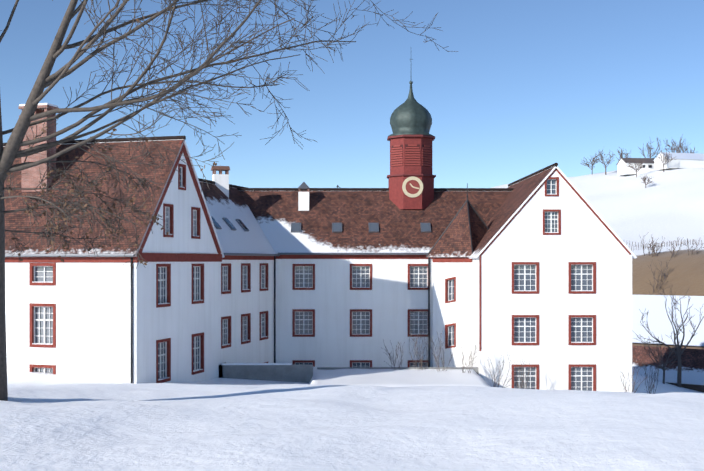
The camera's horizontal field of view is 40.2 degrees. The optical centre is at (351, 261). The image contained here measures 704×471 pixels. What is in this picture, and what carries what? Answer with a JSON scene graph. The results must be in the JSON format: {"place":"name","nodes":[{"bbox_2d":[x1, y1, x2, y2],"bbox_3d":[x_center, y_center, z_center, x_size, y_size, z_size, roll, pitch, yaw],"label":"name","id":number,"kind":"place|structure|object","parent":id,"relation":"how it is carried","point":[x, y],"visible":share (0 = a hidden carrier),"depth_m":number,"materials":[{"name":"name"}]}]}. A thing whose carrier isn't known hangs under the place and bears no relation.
{"place":"outdoors","nodes":[
{"label":"outdoors","id":0,"kind":"place"},
{"bbox_2d":[0,168,703,470],"bbox_3d":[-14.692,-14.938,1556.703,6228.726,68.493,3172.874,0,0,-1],"label":"ground","id":1,"kind":"structure","parent":0,"point":[50,422],"depth_m":14.22,"materials":[{"name":"white snow"}]},
{"bbox_2d":[0,0,457,400],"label":"tree","id":2,"kind":"object","parent":1,"relation":"on","point":[10,153],"visible":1,"depth_m":18.92,"materials":[{"name":"brown plant"}]},
{"bbox_2d":[5,0,296,267],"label":"dry tree leaves","id":3,"kind":"object","parent":2,"relation":"attached to","point":[85,205],"visible":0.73,"depth_m":19.20,"materials":[{"name":"brown plant"}]},
{"bbox_2d":[3,81,636,392],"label":"building","id":4,"kind":"structure","parent":1,"relation":"on","point":[534,269],"depth_m":66.04,"materials":[{"name":"paint"}]},
{"bbox_2d":[35,168,591,390],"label":"window glass","id":5,"kind":"structure","parent":4,"relation":"in","point":[518,269],"depth_m":66.27,"materials":[{"name":"grey glass"}]},
{"bbox_2d":[219,362,478,382],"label":"courtyard wall","id":6,"kind":"structure","parent":1,"relation":"on","point":[301,373],"depth_m":63.27,"materials":[{"name":"concrete"}]},
{"bbox_2d":[221,363,291,364],"bbox_3d":[-6.278,6.772,63.397,4.614,0.100,0.340,0,0,-1],"label":"wall coping","id":7,"kind":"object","parent":6,"relation":"on","point":[256,363],"depth_m":63.28,"materials":[{"name":"white"}]},
{"bbox_2d":[309,369,490,386],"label":"snow terrace","id":8,"kind":"structure","parent":1,"relation":"on","point":[409,377],"depth_m":62.06,"materials":[{"name":"white snow"}]},
{"bbox_2d":[383,340,404,369],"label":"shrub","id":9,"kind":"object","parent":8,"relation":"on","point":[386,350],"visible":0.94,"depth_m":65.84,"materials":[{"name":"brown plant"}]},
{"bbox_2d":[409,331,427,368],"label":"shrub","id":10,"kind":"object","parent":8,"relation":"on","point":[420,359],"visible":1,"depth_m":65.91,"materials":[{"name":"brown plant"}]},
{"bbox_2d":[426,327,459,370],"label":"shrub","id":11,"kind":"object","parent":8,"relation":"on","point":[433,345],"visible":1,"depth_m":65.46,"materials":[{"name":"brown plant"}]},
{"bbox_2d":[458,338,481,372],"bbox_3d":[7.779,6.281,64.301,1.708,2.585,1.566,0,0,16],"label":"shrub","id":12,"kind":"object","parent":8,"relation":"on","point":[463,361],"visible":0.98,"depth_m":64.24,"materials":[{"name":"brown plant"}]},
{"bbox_2d":[484,352,524,387],"bbox_3d":[9.885,7.405,63.585,2.176,2.802,2.739,0,0,45],"label":"shrub","id":13,"kind":"object","parent":1,"relation":"on","point":[495,383],"visible":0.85,"depth_m":63.53,"materials":[{"name":"brown plant"}]},
{"bbox_2d":[512,359,531,388],"bbox_3d":[11.263,7.559,63.012,1.355,2.574,2.342,0,0,24],"label":"shrub","id":14,"kind":"object","parent":1,"relation":"on","point":[522,381],"visible":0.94,"depth_m":62.84,"materials":[{"name":"brown plant"}]},
{"bbox_2d":[581,154,600,173],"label":"tree","id":15,"kind":"object","parent":1,"relation":"on","point":[594,160],"visible":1,"depth_m":481.08,"materials":[{"name":"brown plant"}]},
{"bbox_2d":[598,148,614,174],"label":"tree","id":16,"kind":"object","parent":1,"relation":"on","point":[602,159],"visible":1,"depth_m":471.12,"materials":[{"name":"brown plant"}]},
{"bbox_2d":[616,147,628,159],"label":"tree","id":17,"kind":"object","parent":1,"relation":"on","point":[622,153],"visible":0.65,"depth_m":471.46,"materials":[{"name":"brown plant"}]},
{"bbox_2d":[617,362,649,392],"bbox_3d":[18.807,7.928,64.361,2.660,2.926,1.402,0,0,-19],"label":"shrub","id":18,"kind":"object","parent":1,"relation":"on","point":[632,379],"visible":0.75,"depth_m":64.05,"materials":[{"name":"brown plant"}]},
{"bbox_2d":[625,156,643,176],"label":"tree","id":19,"kind":"object","parent":1,"relation":"on","point":[640,167],"visible":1,"depth_m":431.35,"materials":[{"name":"brown plant"}]},
{"bbox_2d":[616,158,654,175],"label":"farm house","id":20,"kind":"structure","parent":1,"relation":"on","point":[647,166],"depth_m":452.55,"materials":[{"name":"white paint"}]},
{"bbox_2d":[641,176,651,187],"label":"hill tree","id":21,"kind":"object","parent":1,"relation":"on","point":[644,179],"visible":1,"depth_m":394.02,"materials":[{"name":"brown plant"}]},
{"bbox_2d":[640,232,656,255],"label":"embankment bush","id":22,"kind":"object","parent":1,"relation":"on","point":[649,251],"visible":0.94,"depth_m":198.40,"materials":[{"name":"brown plant"}]},
{"bbox_2d":[639,138,661,157],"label":"tree","id":23,"kind":"object","parent":1,"relation":"on","point":[650,153],"visible":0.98,"depth_m":460.32,"materials":[{"name":"brown plant"}]},
{"bbox_2d":[641,350,662,393],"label":"shrub","id":24,"kind":"object","parent":1,"relation":"on","point":[658,370],"visible":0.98,"depth_m":70.13,"materials":[{"name":"brown plant"}]},
{"bbox_2d":[647,237,661,255],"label":"embankment bush","id":25,"kind":"object","parent":1,"relation":"on","point":[652,245],"visible":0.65,"depth_m":196.99,"materials":[{"name":"brown plant"}]},
{"bbox_2d":[651,236,664,255],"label":"embankment bush","id":26,"kind":"object","parent":1,"relation":"on","point":[653,249],"visible":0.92,"depth_m":196.10,"materials":[{"name":"brown plant"}]},
{"bbox_2d":[648,270,668,291],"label":"embankment bush","id":27,"kind":"object","parent":1,"relation":"on","point":[658,282],"visible":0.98,"depth_m":181.92,"materials":[{"name":"brown plant"}]},
{"bbox_2d":[648,259,669,281],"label":"embankment bush","id":28,"kind":"object","parent":1,"relation":"on","point":[662,274],"visible":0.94,"depth_m":184.82,"materials":[{"name":"brown plant"}]},
{"bbox_2d":[638,331,686,383],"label":"tree","id":29,"kind":"object","parent":1,"relation":"on","point":[667,360],"visible":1,"depth_m":97.12,"materials":[{"name":"brown plant"}]},
{"bbox_2d":[629,240,701,250],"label":"fence posts","id":30,"kind":"object","parent":1,"relation":"on","point":[664,243],"visible":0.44,"depth_m":245.26,"materials":[{"name":"brown"}]},
{"bbox_2d":[656,150,675,171],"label":"tree","id":31,"kind":"object","parent":1,"relation":"on","point":[664,157],"visible":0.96,"depth_m":420.34,"materials":[{"name":"brown plant"}]},
{"bbox_2d":[632,346,703,391],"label":"barn","id":32,"kind":"structure","parent":1,"relation":"on","point":[692,370],"depth_m":104.53,"materials":[{"name":"brown wood"}]},
{"bbox_2d":[632,295,703,348],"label":"snowy roof","id":33,"kind":"structure","parent":32,"relation":"on","point":[656,318],"depth_m":117.10,"materials":[{"name":"white snow"}]},
{"bbox_2d":[634,287,703,386],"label":"tree","id":34,"kind":"object","parent":1,"relation":"on","point":[679,363],"visible":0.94,"depth_m":101.27,"materials":[{"name":"brown plant"}]},
{"bbox_2d":[663,137,685,152],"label":"tree","id":35,"kind":"object","parent":1,"relation":"on","point":[673,150],"visible":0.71,"depth_m":455.78,"materials":[{"name":"brown plant"}]},
{"bbox_2d":[668,237,683,257],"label":"embankment bush","id":36,"kind":"object","parent":1,"relation":"on","point":[671,252],"visible":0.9,"depth_m":192.09,"materials":[{"name":"brown plant"}]},
{"bbox_2d":[653,152,703,169],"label":"house","id":37,"kind":"structure","parent":1,"relation":"on","point":[688,160],"depth_m":427.24,"materials":[{"name":"white"}]},
{"bbox_2d":[671,140,695,152],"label":"tree","id":38,"kind":"object","parent":1,"relation":"on","point":[681,147],"visible":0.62,"depth_m":441.32,"materials":[{"name":"brown plant"}]},
{"bbox_2d":[684,238,703,254],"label":"embankment bush","id":39,"kind":"object","parent":1,"relation":"on","point":[694,247],"visible":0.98,"depth_m":189.84,"materials":[{"name":"brown plant"}]},
{"bbox_2d":[0,0,703,187],"label":"sky","id":40,"kind":"structure","parent":0,"point":[529,86],"materials":[{"name":"blue"}]}
]}

